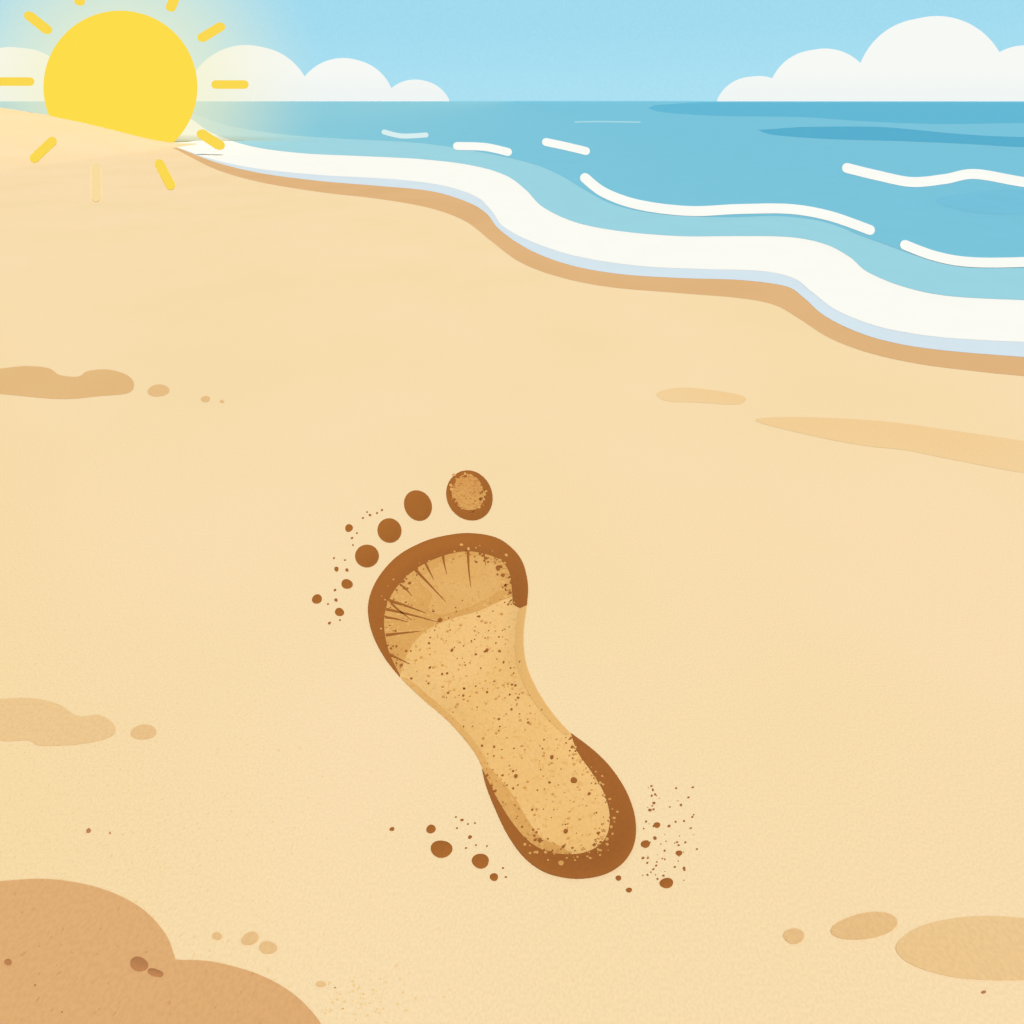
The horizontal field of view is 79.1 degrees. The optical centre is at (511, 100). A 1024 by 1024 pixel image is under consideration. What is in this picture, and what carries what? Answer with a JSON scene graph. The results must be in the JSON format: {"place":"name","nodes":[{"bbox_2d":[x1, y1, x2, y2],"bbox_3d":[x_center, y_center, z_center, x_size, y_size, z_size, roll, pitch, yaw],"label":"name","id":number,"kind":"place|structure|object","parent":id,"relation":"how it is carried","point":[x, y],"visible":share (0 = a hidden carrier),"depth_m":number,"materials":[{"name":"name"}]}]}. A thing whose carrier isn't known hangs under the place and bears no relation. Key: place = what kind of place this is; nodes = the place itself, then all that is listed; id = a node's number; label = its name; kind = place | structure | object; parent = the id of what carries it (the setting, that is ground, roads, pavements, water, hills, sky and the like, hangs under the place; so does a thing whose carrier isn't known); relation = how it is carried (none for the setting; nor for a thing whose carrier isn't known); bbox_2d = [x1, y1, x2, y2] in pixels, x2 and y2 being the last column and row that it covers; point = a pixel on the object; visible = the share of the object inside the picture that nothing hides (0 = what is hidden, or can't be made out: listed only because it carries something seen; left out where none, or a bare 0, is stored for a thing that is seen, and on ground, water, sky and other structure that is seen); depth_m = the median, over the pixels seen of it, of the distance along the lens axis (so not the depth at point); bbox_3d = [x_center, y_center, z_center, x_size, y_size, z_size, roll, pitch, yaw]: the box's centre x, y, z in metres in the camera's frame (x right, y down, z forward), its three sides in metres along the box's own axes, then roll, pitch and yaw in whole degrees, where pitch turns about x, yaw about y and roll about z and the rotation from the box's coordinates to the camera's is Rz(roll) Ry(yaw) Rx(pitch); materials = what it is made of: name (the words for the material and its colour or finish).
{"place":"outdoors","nodes":[
{"label":"outdoors","id":0,"kind":"place"},
{"bbox_2d":[213,45,448,100],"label":"cloud","id":1,"kind":"structure","parent":0,"point":[266,74],"depth_m":300.00,"materials":[{"name":"white"}]},
{"bbox_2d":[0,108,1023,1023],"bbox_3d":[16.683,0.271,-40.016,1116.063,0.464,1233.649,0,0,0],"label":"sand beach","id":2,"kind":"structure","parent":0,"point":[794,660],"depth_m":0.61,"materials":[{"name":"beige sand"}]},
{"bbox_2d":[0,698,115,745],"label":"damp sand patch","id":3,"kind":"object","parent":2,"relation":"on","point":[40,722],"visible":1,"depth_m":0.50,"materials":[{"name":"beige sand"}]},
{"bbox_2d":[0,366,133,398],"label":"damp sand patch","id":4,"kind":"object","parent":2,"relation":"on","point":[36,381],"visible":1,"depth_m":1.09,"materials":[{"name":"beige sand"}]},
{"bbox_2d":[0,879,320,1023],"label":"damp sand patch","id":5,"kind":"object","parent":2,"relation":"on","point":[70,949],"visible":1,"depth_m":0.35,"materials":[{"name":"sand"}]},
{"bbox_2d":[0,743,449,1022],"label":"loose sand grains","id":6,"kind":"object","parent":2,"relation":"on","point":[344,1001],"visible":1,"depth_m":0.35},
{"bbox_2d":[4,828,985,1012],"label":"sand clods","id":7,"kind":"object","parent":2,"relation":"on","point":[137,963],"visible":1,"depth_m":0.36,"materials":[{"name":"brown sand"}]},
{"bbox_2d":[312,470,697,891],"bbox_3d":[-0.055,0.501,0.582,0.233,0.003,0.473,0,0,-25],"label":"footprint","id":8,"kind":"object","parent":2,"relation":"on","point":[446,614],"visible":1,"depth_m":0.53},
{"bbox_2d":[130,384,897,986],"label":"damp sand spots","id":9,"kind":"object","parent":2,"relation":"on","point":[866,924],"visible":1,"depth_m":0.38,"materials":[{"name":"beige sand"}]},
{"bbox_2d":[174,147,1023,375],"bbox_3d":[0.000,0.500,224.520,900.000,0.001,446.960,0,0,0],"label":"wet sand","id":10,"kind":"structure","parent":2,"relation":"on","point":[793,302],"depth_m":1.69,"materials":[{"name":"brown sand"}]},
{"bbox_2d":[657,387,745,404],"bbox_3d":[0.319,0.500,1.050,0.148,0.001,0.055,0,0,6],"label":"damp sand patch","id":11,"kind":"object","parent":2,"relation":"on","point":[683,394],"visible":1,"depth_m":1.05,"materials":[{"name":"beige sand"}]},
{"bbox_2d":[756,417,1023,472],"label":"damp sand patch","id":12,"kind":"object","parent":2,"relation":"on","point":[994,452],"visible":1,"depth_m":0.92,"materials":[{"name":"beige sand"}]},
{"bbox_2d":[896,916,1023,979],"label":"damp sand patch","id":13,"kind":"object","parent":2,"relation":"on","point":[982,947],"visible":1,"depth_m":0.37,"materials":[{"name":"beige sand"}]},
{"bbox_2d":[0,0,1023,100],"bbox_3d":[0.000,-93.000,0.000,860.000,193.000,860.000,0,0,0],"label":"sky","id":14,"kind":"structure","parent":0,"point":[582,50],"depth_m":416.62,"materials":[{"name":"blue"}]},
{"bbox_2d":[0,47,27,100],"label":"cloud","id":15,"kind":"structure","parent":14,"relation":"in","point":[11,61],"depth_m":300.00,"materials":[{"name":"white"}]},
{"bbox_2d":[0,0,248,201],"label":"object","id":16,"kind":"object","parent":14,"relation":"in","point":[147,69],"visible":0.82,"depth_m":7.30,"materials":[{"name":"yellow"}]},
{"bbox_2d":[0,101,1023,267],"bbox_3d":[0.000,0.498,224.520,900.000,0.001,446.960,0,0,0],"label":"sea","id":17,"kind":"structure","parent":0,"point":[654,156],"depth_m":5.92,"materials":[{"name":"liquid"}]},
{"bbox_2d":[382,130,427,138],"bbox_3d":[-1.612,0.497,9.338,0.678,0.001,2.620,0,0,-13],"label":"wave crest","id":18,"kind":"object","parent":17,"relation":"on","point":[404,136],"visible":0.98,"depth_m":8.76,"materials":[{"name":"white liquid"}]},
{"bbox_2d":[453,142,511,155],"bbox_3d":[-0.321,0.497,6.472,0.572,0.001,1.923,0,0,-8],"label":"wave crest","id":19,"kind":"object","parent":17,"relation":"on","point":[493,148],"visible":1,"depth_m":6.53,"materials":[{"name":"white liquid"}]},
{"bbox_2d":[542,138,589,154],"bbox_3d":[0.536,0.497,6.899,0.394,0.001,2.522,0,0,-11],"label":"wave crest","id":20,"kind":"object","parent":17,"relation":"on","point":[567,146],"visible":1,"depth_m":6.67,"materials":[{"name":"white liquid"}]},
{"bbox_2d":[173,131,1023,341],"bbox_3d":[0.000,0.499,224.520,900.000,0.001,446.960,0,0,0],"label":"sea foam","id":21,"kind":"object","parent":17,"relation":"on","point":[838,280],"visible":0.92,"depth_m":2.06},
{"bbox_2d":[575,121,640,122],"bbox_3d":[2.212,0.497,14.330,1.544,0.001,1.261,0,0,5],"label":"wave crest","id":22,"kind":"object","parent":17,"relation":"on","point":[610,121],"visible":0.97,"depth_m":14.55,"materials":[{"name":"white liquid"}]},
{"bbox_2d":[580,173,874,234],"bbox_3d":[0.775,0.497,3.175,0.733,0.001,2.080,0,0,-34],"label":"wave crest","id":23,"kind":"object","parent":17,"relation":"on","point":[590,182],"visible":1,"depth_m":2.82,"materials":[{"name":"white liquid"}]},
{"bbox_2d":[759,126,1023,146],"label":"deep water","id":24,"kind":"structure","parent":17,"relation":"on","point":[871,133],"depth_m":8.77,"materials":[{"name":"blue liquid"}]},
{"bbox_2d":[842,163,1023,186],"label":"wave crest","id":25,"kind":"object","parent":17,"relation":"on","point":[906,181],"visible":1,"depth_m":4.00,"materials":[{"name":"white liquid"}]},
{"bbox_2d":[900,240,1023,267],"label":"wave crest","id":26,"kind":"object","parent":17,"relation":"on","point":[923,252],"visible":1,"depth_m":1.94,"materials":[{"name":"white liquid"}]},
{"bbox_2d":[935,190,1023,214],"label":"deep water","id":27,"kind":"structure","parent":17,"relation":"on","point":[1006,202],"depth_m":3.02,"materials":[{"name":"blue liquid"}]},
{"bbox_2d":[177,147,1023,356],"bbox_3d":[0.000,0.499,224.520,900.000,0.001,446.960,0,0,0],"label":"shallow wash","id":28,"kind":"object","parent":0,"point":[1008,348],"visible":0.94,"depth_m":1.78},
{"bbox_2d":[208,121,1023,299],"bbox_3d":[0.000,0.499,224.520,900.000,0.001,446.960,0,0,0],"label":"shallow water","id":29,"kind":"structure","parent":0,"point":[556,193],"depth_m":2.55,"materials":[{"name":"blue liquid"}]},
{"bbox_2d":[649,102,1023,123],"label":"deep water","id":30,"kind":"structure","parent":0,"point":[952,112],"depth_m":30.27,"materials":[{"name":"blue liquid"}]},
{"bbox_2d":[717,16,1023,100],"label":"cloud","id":31,"kind":"structure","parent":0,"point":[936,58],"depth_m":300.00,"materials":[{"name":"white"}]}
]}

